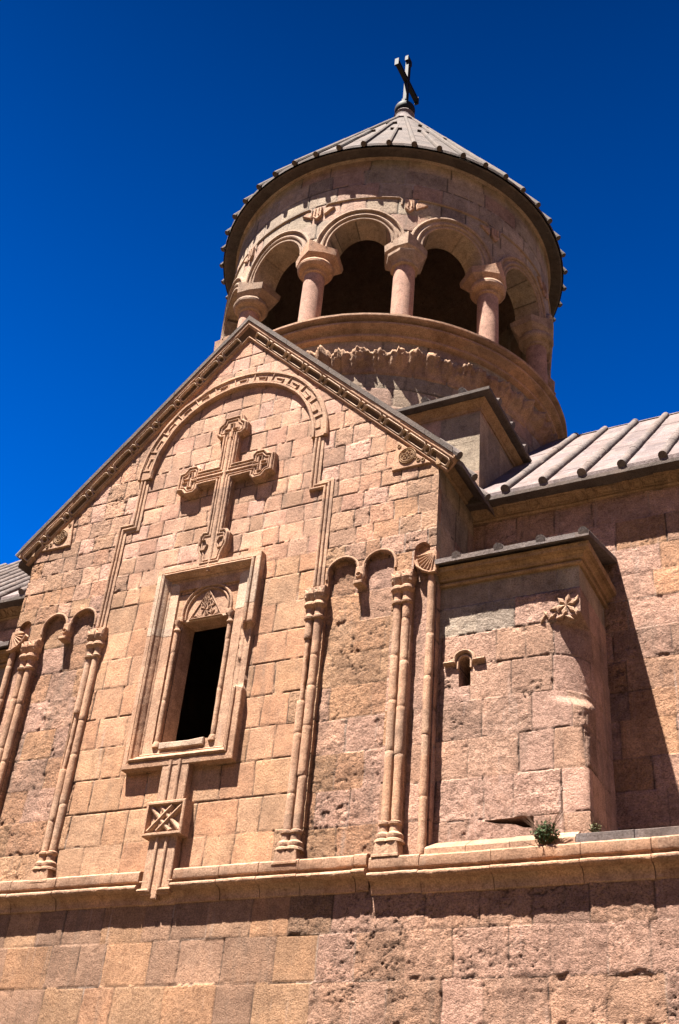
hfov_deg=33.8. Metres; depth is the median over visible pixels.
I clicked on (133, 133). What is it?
sky
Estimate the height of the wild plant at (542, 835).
0.412 m
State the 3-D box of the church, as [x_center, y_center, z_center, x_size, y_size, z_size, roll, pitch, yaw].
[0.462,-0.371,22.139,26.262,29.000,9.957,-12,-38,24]
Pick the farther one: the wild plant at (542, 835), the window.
the window
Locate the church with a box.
[0,55,678,1023]
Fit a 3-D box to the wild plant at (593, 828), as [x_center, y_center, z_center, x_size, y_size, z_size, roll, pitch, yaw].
[2.632,3.236,11.517,0.178,0.252,0.138,1,-35,6]
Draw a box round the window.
[121,551,265,773]
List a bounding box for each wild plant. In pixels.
[521,804,565,844]
[585,816,601,831]
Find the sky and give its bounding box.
[0,0,678,564]

